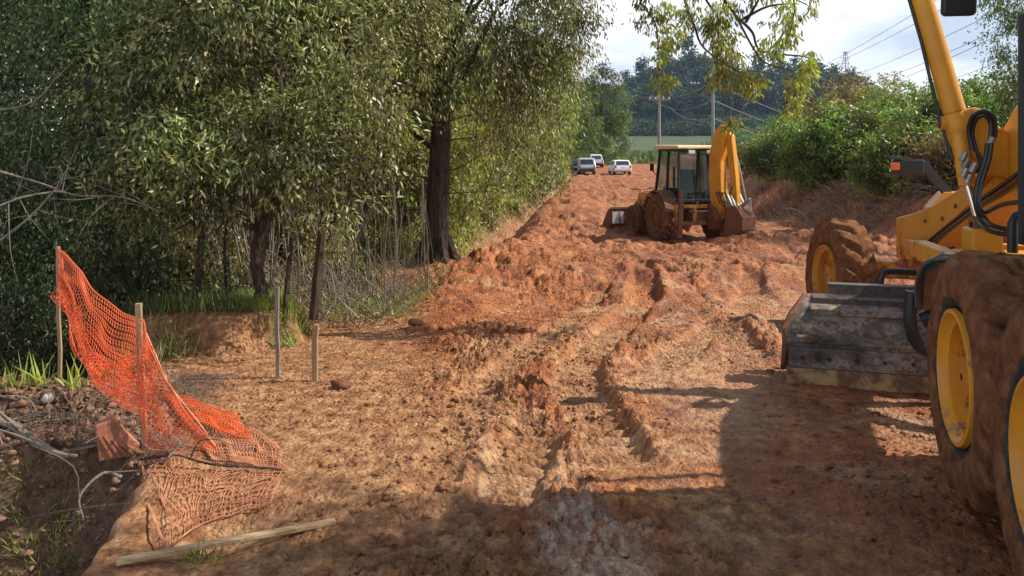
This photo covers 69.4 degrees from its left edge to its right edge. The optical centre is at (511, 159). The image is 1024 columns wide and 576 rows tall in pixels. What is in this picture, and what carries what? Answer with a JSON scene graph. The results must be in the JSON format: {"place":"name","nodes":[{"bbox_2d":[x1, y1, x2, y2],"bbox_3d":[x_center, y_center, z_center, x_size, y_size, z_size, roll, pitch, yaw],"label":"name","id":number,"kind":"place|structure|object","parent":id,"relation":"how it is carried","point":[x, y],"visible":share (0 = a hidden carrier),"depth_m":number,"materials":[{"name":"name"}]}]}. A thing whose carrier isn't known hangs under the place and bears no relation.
{"place":"outdoors","nodes":[
{"label":"outdoors","id":0,"kind":"place"},
{"bbox_2d":[0,134,1013,575],"bbox_3d":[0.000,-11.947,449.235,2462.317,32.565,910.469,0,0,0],"label":"ground","id":1,"kind":"structure","parent":0,"point":[604,282],"depth_m":4.85,"materials":[{"name":"soil"}]},
{"bbox_2d":[0,0,82,378],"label":"shade tree","id":2,"kind":"object","parent":1,"relation":"on","point":[8,356],"visible":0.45,"depth_m":8.67,"materials":[{"name":"green plant"}]},
{"bbox_2d":[0,267,88,353],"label":"undergrowth bush","id":3,"kind":"object","parent":1,"relation":"on","point":[21,319],"visible":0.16,"depth_m":12.62,"materials":[{"name":"green plant"}]},
{"bbox_2d":[16,297,91,380],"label":"undergrowth bush","id":4,"kind":"object","parent":1,"relation":"on","point":[69,360],"visible":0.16,"depth_m":9.38,"materials":[{"name":"green plant"}]},
{"bbox_2d":[0,1,115,337],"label":"woodland tree","id":5,"kind":"object","parent":1,"relation":"on","point":[42,261],"visible":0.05,"depth_m":16.88,"materials":[{"name":"green plant"}]},
{"bbox_2d":[56,246,62,387],"bbox_3d":[-3.611,1.267,5.891,0.043,1.157,0.029,0,0,0],"label":"fence post","id":6,"kind":"object","parent":1,"relation":"on","point":[59,331],"visible":0.66,"depth_m":5.88,"materials":[{"name":"brown wood"}]},
{"bbox_2d":[0,373,174,575],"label":"spoil rubble","id":7,"kind":"object","parent":1,"relation":"on","point":[63,436],"visible":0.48,"depth_m":5.02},
{"bbox_2d":[0,351,89,390],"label":"spoil weeds","id":8,"kind":"object","parent":7,"relation":"on","point":[72,381],"visible":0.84,"depth_m":5.88,"materials":[{"name":"green plant"}]},
{"bbox_2d":[42,394,53,403],"bbox_3d":[-3.391,1.742,5.399,0.085,0.069,0.065,0,0,0],"label":"pale stone","id":9,"kind":"object","parent":7,"relation":"on","point":[45,398],"visible":0.87,"depth_m":5.38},
{"bbox_2d":[0,411,152,457],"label":"fallen branch","id":10,"kind":"object","parent":7,"relation":"on","point":[22,432],"visible":0.93,"depth_m":4.70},
{"bbox_2d":[30,444,146,517],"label":"fallen branch","id":11,"kind":"object","parent":7,"relation":"on","point":[113,473],"visible":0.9,"depth_m":4.45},
{"bbox_2d":[96,416,140,460],"bbox_3d":[-2.512,1.764,4.718,0.253,0.248,0.112,0,0,-29],"label":"brick fragment","id":12,"kind":"object","parent":7,"relation":"on","point":[113,434],"visible":0.95,"depth_m":4.67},
{"bbox_2d":[0,367,253,555],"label":"spoil roots","id":13,"kind":"object","parent":7,"relation":"in","point":[83,416],"visible":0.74,"depth_m":4.84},
{"bbox_2d":[0,0,214,310],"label":"creeper tree","id":14,"kind":"object","parent":1,"relation":"on","point":[47,231],"visible":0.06,"depth_m":12.10,"materials":[{"name":"green plant"}]},
{"bbox_2d":[3,439,212,567],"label":"pit sticks","id":15,"kind":"object","parent":1,"relation":"on","point":[103,504],"visible":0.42,"depth_m":3.81,"materials":[{"name":"wood"}]},
{"bbox_2d":[0,439,225,575],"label":"pit grass","id":16,"kind":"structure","parent":1,"relation":"on","point":[196,553],"depth_m":4.60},
{"bbox_2d":[1,277,227,379],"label":"creek grass","id":17,"kind":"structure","parent":1,"relation":"on","point":[183,306],"depth_m":7.28,"materials":[{"name":"green plant"}]},
{"bbox_2d":[135,303,147,447],"bbox_3d":[-2.400,1.406,4.787,0.078,0.954,0.036,0,0,0],"label":"fence post","id":18,"kind":"object","parent":1,"relation":"on","point":[138,311],"visible":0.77,"depth_m":4.78,"materials":[{"name":"brown wood"}]},
{"bbox_2d":[50,248,287,547],"bbox_3d":[-2.293,1.307,4.934,0.908,1.218,3.136,0,0,-41],"label":"safety net","id":19,"kind":"object","parent":18,"relation":"attached to","point":[76,319],"visible":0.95,"depth_m":4.72,"materials":[{"name":"orange plastic"}]},
{"bbox_2d":[48,205,236,333],"bbox_3d":[-4.238,1.255,8.442,2.174,1.519,1.348,0,0,0],"label":"undergrowth bush","id":20,"kind":"object","parent":1,"relation":"on","point":[187,253],"visible":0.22,"depth_m":8.34,"materials":[{"name":"green plant"}]},
{"bbox_2d":[31,3,256,254],"bbox_3d":[-7.059,-2.208,15.452,5.435,8.834,4.648,0,0,-32],"label":"woodland tree","id":21,"kind":"object","parent":1,"relation":"on","point":[186,205],"depth_m":15.14,"materials":[{"name":"green plant"}]},
{"bbox_2d":[0,0,325,378],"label":"glossy tree","id":22,"kind":"object","parent":1,"relation":"on","point":[109,230],"visible":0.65,"depth_m":7.68,"materials":[{"name":"green plant"}]},
{"bbox_2d":[0,57,82,133],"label":"bare branch","id":23,"kind":"object","parent":22,"relation":"attached to","point":[41,95],"visible":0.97,"depth_m":6.83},
{"bbox_2d":[7,0,382,251],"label":"broadleaf tree","id":24,"kind":"object","parent":1,"relation":"on","point":[73,65],"visible":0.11,"depth_m":10.39,"materials":[{"name":"green plant"}]},
{"bbox_2d":[188,163,435,309],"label":"hanging vines","id":25,"kind":"object","parent":24,"relation":"hanging from","point":[271,240],"visible":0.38,"depth_m":9.69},
{"bbox_2d":[157,221,275,291],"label":"undergrowth bush","id":26,"kind":"object","parent":1,"relation":"on","point":[234,251],"visible":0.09,"depth_m":9.52,"materials":[{"name":"green plant"}]},
{"bbox_2d":[116,518,335,565],"bbox_3d":[-1.317,1.791,3.480,0.963,0.038,0.042,0,0,-25],"label":"wooden plank","id":27,"kind":"object","parent":1,"relation":"on","point":[171,551],"visible":1,"depth_m":3.46,"materials":[{"name":"brown wood"}]},
{"bbox_2d":[128,286,324,348],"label":"grass","id":28,"kind":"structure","parent":1,"relation":"on","point":[265,304],"depth_m":7.71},
{"bbox_2d":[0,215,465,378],"bbox_3d":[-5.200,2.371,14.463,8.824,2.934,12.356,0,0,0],"label":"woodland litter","id":29,"kind":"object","parent":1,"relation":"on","point":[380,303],"visible":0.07,"depth_m":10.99,"materials":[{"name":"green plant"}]},
{"bbox_2d":[38,0,445,322],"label":"multistem tree","id":30,"kind":"object","parent":1,"relation":"on","point":[287,161],"visible":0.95,"depth_m":7.26,"materials":[{"name":"green plant"}]},
{"bbox_2d":[0,147,113,249],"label":"bare branch","id":31,"kind":"object","parent":30,"relation":"attached to","point":[25,220],"visible":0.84,"depth_m":6.67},
{"bbox_2d":[0,170,173,233],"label":"bare branch","id":32,"kind":"object","parent":30,"relation":"attached to","point":[64,192],"visible":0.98,"depth_m":6.60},
{"bbox_2d":[0,124,68,281],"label":"bare branch","id":33,"kind":"object","parent":32,"relation":"attached to","point":[10,201],"visible":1,"depth_m":6.28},
{"bbox_2d":[274,287,279,377],"bbox_3d":[-1.977,1.475,6.228,0.045,0.813,0.033,0,0,0],"label":"wooden stake","id":34,"kind":"object","parent":1,"relation":"on","point":[276,328],"visible":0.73,"depth_m":6.22,"materials":[{"name":"grey wood"}]},
{"bbox_2d":[218,208,358,283],"bbox_3d":[-3.613,1.428,11.887,2.441,1.435,1.388,0,0,0],"label":"undergrowth bush","id":35,"kind":"object","parent":1,"relation":"on","point":[312,247],"visible":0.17,"depth_m":11.69,"materials":[{"name":"green plant"}]},
{"bbox_2d":[165,0,411,223],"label":"woodland tree","id":36,"kind":"object","parent":1,"relation":"on","point":[277,136],"depth_m":15.82,"materials":[{"name":"green plant"}]},
{"bbox_2d":[312,324,318,381],"bbox_3d":[-1.631,1.625,6.135,0.061,0.520,0.043,0,0,0],"label":"wooden stake","id":37,"kind":"object","parent":1,"relation":"on","point":[315,331],"visible":0.75,"depth_m":6.12,"materials":[{"name":"brown wood"}]},
{"bbox_2d":[211,0,423,291],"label":"drooping tree","id":38,"kind":"object","parent":1,"relation":"on","point":[342,104],"visible":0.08,"depth_m":11.66,"materials":[{"name":"green plant"}]},
{"bbox_2d":[306,257,375,307],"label":"fallen branch","id":39,"kind":"object","parent":1,"relation":"on","point":[310,279],"visible":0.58,"depth_m":9.17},
{"bbox_2d":[330,379,352,389],"bbox_3d":[-1.361,1.809,5.935,0.142,0.096,0.165,0,0,-45],"label":"earth clod","id":40,"kind":"object","parent":1,"relation":"on","point":[342,384],"visible":0.95,"depth_m":5.91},
{"bbox_2d":[215,0,472,291],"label":"leaning tree","id":41,"kind":"object","parent":1,"relation":"on","point":[427,41],"visible":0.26,"depth_m":12.09,"materials":[{"name":"green plant"}]},
{"bbox_2d":[23,289,670,439],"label":"earth crumbs","id":42,"kind":"object","parent":1,"relation":"on","point":[391,423],"visible":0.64,"depth_m":6.10,"materials":[{"name":"soil"}]},
{"bbox_2d":[216,218,478,328],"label":"twig litter","id":43,"kind":"object","parent":1,"relation":"on","point":[334,296],"visible":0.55,"depth_m":9.45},
{"bbox_2d":[184,180,525,248],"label":"verge weeds","id":44,"kind":"object","parent":1,"relation":"on","point":[341,223],"visible":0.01,"depth_m":16.17,"materials":[{"name":"green plant"}]},
{"bbox_2d":[278,271,434,318],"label":"clearing weeds","id":45,"kind":"object","parent":1,"relation":"on","point":[390,313],"visible":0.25,"depth_m":10.09,"materials":[{"name":"green plant"}]},
{"bbox_2d":[345,243,389,288],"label":"undergrowth bush","id":46,"kind":"object","parent":1,"relation":"on","point":[362,267],"visible":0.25,"depth_m":13.32,"materials":[{"name":"green plant"}]},
{"bbox_2d":[345,218,418,262],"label":"undergrowth bush","id":47,"kind":"object","parent":1,"relation":"on","point":[377,245],"visible":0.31,"depth_m":14.91,"materials":[{"name":"green plant"}]},
{"bbox_2d":[376,190,425,246],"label":"undergrowth bush","id":48,"kind":"object","parent":1,"relation":"on","point":[404,217],"visible":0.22,"depth_m":18.17,"materials":[{"name":"green plant"}]},
{"bbox_2d":[306,0,505,220],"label":"woodland tree","id":49,"kind":"object","parent":1,"relation":"on","point":[408,153],"visible":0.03,"depth_m":18.54,"materials":[{"name":"green plant"}]},
{"bbox_2d":[277,186,549,295],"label":"dry grass","id":50,"kind":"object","parent":1,"relation":"on","point":[478,238],"visible":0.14,"depth_m":26.30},
{"bbox_2d":[408,318,426,325],"bbox_3d":[-1.105,1.912,8.687,0.228,0.092,0.180,0,0,0],"label":"earth clod","id":51,"kind":"object","parent":1,"relation":"on","point":[415,322],"visible":0.97,"depth_m":8.64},
{"bbox_2d":[343,52,519,257],"bbox_3d":[-2.548,-0.215,18.551,4.697,5.900,4.269,0,0,-40],"label":"roadside tree","id":52,"kind":"object","parent":1,"relation":"on","point":[464,219],"visible":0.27,"depth_m":17.93,"materials":[{"name":"green plant"}]},
{"bbox_2d":[397,43,531,255],"bbox_3d":[-1.971,-0.548,20.798,4.911,6.893,4.736,0,0,-36],"label":"roadside tree","id":53,"kind":"object","parent":1,"relation":"on","point":[492,218],"visible":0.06,"depth_m":20.72,"materials":[{"name":"green plant"}]},
{"bbox_2d":[313,0,629,268],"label":"eucalyptus tree","id":54,"kind":"object","parent":1,"relation":"on","point":[535,62],"visible":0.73,"depth_m":14.12,"materials":[{"name":"green plant"}]},
{"bbox_2d":[421,6,543,225],"bbox_3d":[-2.008,-1.574,25.465,6.235,7.875,4.814,0,0,0],"label":"roadside tree","id":55,"kind":"object","parent":1,"relation":"on","point":[505,171],"visible":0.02,"depth_m":25.16,"materials":[{"name":"green plant"}]},
{"bbox_2d":[465,36,552,216],"bbox_3d":[-1.405,-1.589,30.907,6.710,8.247,5.198,0,0,0],"label":"roadside tree","id":56,"kind":"object","parent":1,"relation":"on","point":[521,166],"visible":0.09,"depth_m":30.58,"materials":[{"name":"green plant"}]},
{"bbox_2d":[499,178,537,197],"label":"undergrowth bush","id":57,"kind":"object","parent":1,"relation":"on","point":[519,188],"visible":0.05,"depth_m":41.84,"materials":[{"name":"green plant"}]},
{"bbox_2d":[479,83,572,220],"bbox_3d":[-0.363,-1.220,38.035,7.066,9.137,5.710,0,0,0],"label":"roadside tree","id":58,"kind":"object","parent":1,"relation":"on","point":[549,178],"visible":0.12,"depth_m":37.38,"materials":[{"name":"green plant"}]},
{"bbox_2d":[499,61,583,176],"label":"roadside tree","id":59,"kind":"object","parent":1,"relation":"on","point":[568,158],"visible":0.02,"depth_m":57.89,"materials":[{"name":"green plant"}]},
{"bbox_2d":[504,72,591,206],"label":"roadside tree","id":60,"kind":"object","parent":1,"relation":"on","point":[562,150],"visible":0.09,"depth_m":46.39,"materials":[{"name":"green plant"}]},
{"bbox_2d":[539,39,587,171],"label":"roadside tree","id":61,"kind":"object","parent":1,"relation":"on","point":[569,135],"visible":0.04,"depth_m":71.62,"materials":[{"name":"green plant"}]},
{"bbox_2d":[568,160,585,173],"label":"parked car","id":62,"kind":"object","parent":1,"relation":"on","point":[574,162],"visible":0.22,"depth_m":78.23,"materials":[{"name":"paint"}]},
{"bbox_2d":[552,80,608,173],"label":"roadside tree","id":63,"kind":"object","parent":1,"relation":"on","point":[594,125],"visible":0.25,"depth_m":104.61,"materials":[{"name":"green plant"}]},
{"bbox_2d":[576,158,595,174],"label":"parked car","id":64,"kind":"object","parent":1,"relation":"on","point":[586,164],"visible":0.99,"depth_m":74.04,"materials":[{"name":"silver metal"}]},
{"bbox_2d":[568,77,617,156],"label":"roadside tree","id":65,"kind":"object","parent":1,"relation":"on","point":[580,81],"visible":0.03,"depth_m":128.97,"materials":[{"name":"green plant"}]},
{"bbox_2d":[590,154,603,167],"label":"pickup truck","id":66,"kind":"object","parent":1,"relation":"on","point":[599,160],"visible":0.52,"depth_m":99.09,"materials":[{"name":"white paint"}]},
{"bbox_2d":[571,58,636,164],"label":"roadside tree","id":67,"kind":"object","parent":1,"relation":"on","point":[615,128],"visible":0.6,"depth_m":110.58,"materials":[{"name":"green plant"}]},
{"bbox_2d":[608,160,631,174],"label":"parked car","id":68,"kind":"object","parent":1,"relation":"on","point":[615,166],"visible":0.98,"depth_m":74.25,"materials":[{"name":"white paint"}]},
{"bbox_2d":[240,187,1007,575],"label":"dirt clods","id":69,"kind":"object","parent":1,"relation":"on","point":[552,545],"visible":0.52,"depth_m":4.10,"materials":[{"name":"soil"}]},
{"bbox_2d":[565,141,746,163],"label":"verge","id":70,"kind":"structure","parent":1,"relation":"on","point":[644,157],"depth_m":122.39,"materials":[{"name":"green plant"}]},
{"bbox_2d":[648,91,670,174],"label":"utility pole","id":71,"kind":"object","parent":1,"relation":"on","point":[659,122],"visible":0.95,"depth_m":73.87,"materials":[{"name":"grey wood"}]},
{"bbox_2d":[603,125,755,242],"bbox_3d":[5.091,0.746,23.120,2.400,3.470,6.504,0,0,-14],"label":"backhoe loader","id":72,"kind":"object","parent":1,"relation":"on","point":[667,213],"visible":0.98,"depth_m":21.30,"materials":[{"name":"metal"}]},
{"bbox_2d":[711,53,714,144],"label":"utility pole","id":73,"kind":"object","parent":1,"relation":"on","point":[712,114],"visible":0.26,"depth_m":49.92,"materials":[{"name":"concrete"}]},
{"bbox_2d":[726,136,758,176],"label":"bank shrub","id":74,"kind":"object","parent":1,"relation":"on","point":[741,166],"visible":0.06,"depth_m":45.52,"materials":[{"name":"green plant"}]},
{"bbox_2d":[732,123,774,143],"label":"valley scrub","id":75,"kind":"object","parent":1,"relation":"on","point":[743,135],"visible":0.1,"depth_m":245.47,"materials":[{"name":"green plant"}]},
{"bbox_2d":[736,119,798,182],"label":"bank shrub","id":76,"kind":"object","parent":1,"relation":"on","point":[755,161],"visible":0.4,"depth_m":36.55,"materials":[{"name":"green plant"}]},
{"bbox_2d":[743,109,803,172],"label":"bank shrub","id":77,"kind":"object","parent":1,"relation":"on","point":[775,130],"visible":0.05,"depth_m":39.86,"materials":[{"name":"green plant"}]},
{"bbox_2d":[759,94,832,134],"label":"bank shrub","id":78,"kind":"object","parent":1,"relation":"on","point":[774,120],"visible":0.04,"depth_m":41.85,"materials":[{"name":"green plant"}]},
{"bbox_2d":[769,102,876,194],"bbox_3d":[12.976,-0.427,30.999,4.656,4.096,3.514,0,0,0],"label":"bank shrub","id":79,"kind":"object","parent":1,"relation":"on","point":[793,155],"visible":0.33,"depth_m":30.57,"materials":[{"name":"green plant"}]},
{"bbox_2d":[741,169,926,230],"bbox_3d":[12.449,1.349,29.957,5.540,2.397,17.396,0,0,0],"label":"cut straw","id":80,"kind":"object","parent":1,"relation":"on","point":[761,189],"visible":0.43,"depth_m":28.50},
{"bbox_2d":[787,91,905,186],"bbox_3d":[14.095,-0.610,30.153,5.608,4.421,4.447,0,0,0],"label":"bank shrub","id":81,"kind":"object","parent":1,"relation":"on","point":[843,131],"visible":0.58,"depth_m":29.51,"materials":[{"name":"green plant"}]},
{"bbox_2d":[785,63,910,137],"bbox_3d":[16.537,-1.788,35.712,6.236,5.988,4.796,0,0,26],"label":"bank shrub","id":82,"kind":"object","parent":1,"relation":"on","point":[834,95],"visible":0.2,"depth_m":35.74,"materials":[{"name":"green plant"}]},
{"bbox_2d":[760,172,959,229],"bbox_3d":[12.459,1.083,25.021,6.470,2.794,9.780,0,0,0],"label":"brush pile","id":83,"kind":"object","parent":1,"relation":"on","point":[859,206],"visible":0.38,"depth_m":25.33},
{"bbox_2d":[843,74,935,132],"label":"bank shrub","id":84,"kind":"object","parent":1,"relation":"on","point":[894,84],"visible":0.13,"depth_m":32.80,"materials":[{"name":"green plant"}]},
{"bbox_2d":[837,104,942,199],"bbox_3d":[12.730,-0.052,24.446,4.062,3.692,3.139,0,0,0],"label":"bank shrub","id":85,"kind":"object","parent":1,"relation":"on","point":[872,169],"visible":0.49,"depth_m":24.18,"materials":[{"name":"green plant"}]},
{"bbox_2d":[780,0,1023,575],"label":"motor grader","id":86,"kind":"object","parent":1,"relation":"on","point":[945,331],"visible":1,"depth_m":5.74,"materials":[{"name":"yellow metal"}]},
{"bbox_2d":[858,85,993,157],"bbox_3d":[15.145,-0.627,27.069,4.633,4.444,3.919,0,0,0],"label":"bank shrub","id":87,"kind":"object","parent":1,"relation":"on","point":[925,110],"visible":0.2,"depth_m":26.68,"materials":[{"name":"green plant"}]},
{"bbox_2d":[895,76,989,105],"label":"bank shrub","id":88,"kind":"object","parent":1,"relation":"on","point":[905,99],"depth_m":33.96,"materials":[{"name":"green plant"}]},
{"bbox_2d":[882,114,1005,198],"bbox_3d":[13.508,0.055,22.064,3.840,3.128,3.326,0,0,-21],"label":"bank shrub","id":89,"kind":"object","parent":1,"relation":"on","point":[933,154],"visible":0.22,"depth_m":21.77,"materials":[{"name":"green plant"}]},
{"bbox_2d":[921,70,1012,125],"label":"bank shrub","id":90,"kind":"object","parent":1,"relation":"on","point":[971,83],"visible":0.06,"depth_m":29.77,"materials":[{"name":"green plant"}]},
{"bbox_2d":[964,65,1017,128],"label":"bank shrub","id":91,"kind":"object","parent":1,"relation":"on","point":[997,107],"visible":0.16,"depth_m":25.84,"materials":[{"name":"green plant"}]},
{"bbox_2d":[963,0,1023,127],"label":"slender tree","id":92,"kind":"object","parent":1,"relation":"on","point":[1009,27],"visible":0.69,"depth_m":20.73,"materials":[{"name":"green plant"}]},
{"bbox_2d":[4,0,1023,130],"label":"sky","id":93,"kind":"structure","parent":0,"point":[841,26],"materials":[{"name":"white"}]},
{"bbox_2d":[621,0,823,137],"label":"overhanging branch","id":94,"kind":"object","parent":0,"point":[709,26],"visible":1,"depth_m":8.49,"materials":[{"name":"green plant"}]},
{"bbox_2d":[607,84,870,131],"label":"hill","id":95,"kind":"structure","parent":0,"point":[748,102],"depth_m":363.01,"materials":[{"name":"plant"}]},
{"bbox_2d":[618,69,632,83],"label":"skyline tree","id":96,"kind":"object","parent":95,"relation":"on","point":[626,73],"visible":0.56,"depth_m":405.38,"materials":[{"name":"green plant"}]},
{"bbox_2d":[633,53,650,74],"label":"skyline tree","id":97,"kind":"object","parent":95,"relation":"on","point":[640,64],"visible":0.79,"depth_m":408.53,"materials":[{"name":"green plant"}]},
{"bbox_2d":[655,45,673,59],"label":"skyline tree","id":98,"kind":"object","parent":95,"relation":"on","point":[664,54],"visible":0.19,"depth_m":411.80,"materials":[{"name":"green plant"}]},
{"bbox_2d":[674,33,698,57],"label":"skyline tree","id":99,"kind":"object","parent":95,"relation":"on","point":[688,44],"visible":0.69,"depth_m":406.91,"materials":[{"name":"green plant"}]},
{"bbox_2d":[604,53,902,135],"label":"woods","id":100,"kind":"object","parent":95,"relation":"on","point":[686,71],"visible":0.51,"depth_m":336.07,"materials":[{"name":"green plant"}]},
{"bbox_2d":[748,52,769,70],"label":"skyline tree","id":101,"kind":"object","parent":95,"relation":"on","point":[759,61],"visible":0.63,"depth_m":409.59,"materials":[{"name":"green plant"}]},
{"bbox_2d":[766,46,786,66],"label":"skyline tree","id":102,"kind":"object","parent":95,"relation":"on","point":[779,50],"visible":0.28,"depth_m":419.08,"materials":[{"name":"green plant"}]},
{"bbox_2d":[789,56,799,67],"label":"skyline tree","id":103,"kind":"object","parent":95,"relation":"on","point":[795,60],"visible":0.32,"depth_m":411.42,"materials":[{"name":"green plant"}]},
{"bbox_2d":[825,63,843,77],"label":"skyline tree","id":104,"kind":"object","parent":95,"relation":"on","point":[836,68],"visible":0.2,"depth_m":415.12,"materials":[{"name":"green plant"}]},
{"bbox_2d":[840,51,849,75],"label":"transmission tower","id":105,"kind":"structure","parent":95,"relation":"on","point":[845,63],"depth_m":399.48,"materials":[{"name":"metal"}]},
{"bbox_2d":[843,66,859,78],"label":"skyline tree","id":106,"kind":"object","parent":95,"relation":"on","point":[854,72],"visible":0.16,"depth_m":409.62,"materials":[{"name":"green plant"}]},
{"bbox_2d":[828,0,935,62],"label":"power line","id":107,"kind":"object","parent":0,"point":[874,37],"visible":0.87,"depth_m":271.49,"materials":[{"name":"metal"}]},
{"bbox_2d":[864,0,1019,71],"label":"power line","id":108,"kind":"object","parent":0,"point":[945,36],"visible":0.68,"depth_m":191.33,"materials":[{"name":"metal"}]},
{"bbox_2d":[881,31,1006,85],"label":"power line","id":109,"kind":"object","parent":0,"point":[953,56],"visible":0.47,"depth_m":182.35,"materials":[{"name":"metal"}]},
{"bbox_2d":[876,20,1016,80],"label":"power line","id":110,"kind":"object","parent":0,"point":[959,47],"visible":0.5,"depth_m":181.13,"materials":[{"name":"metal"}]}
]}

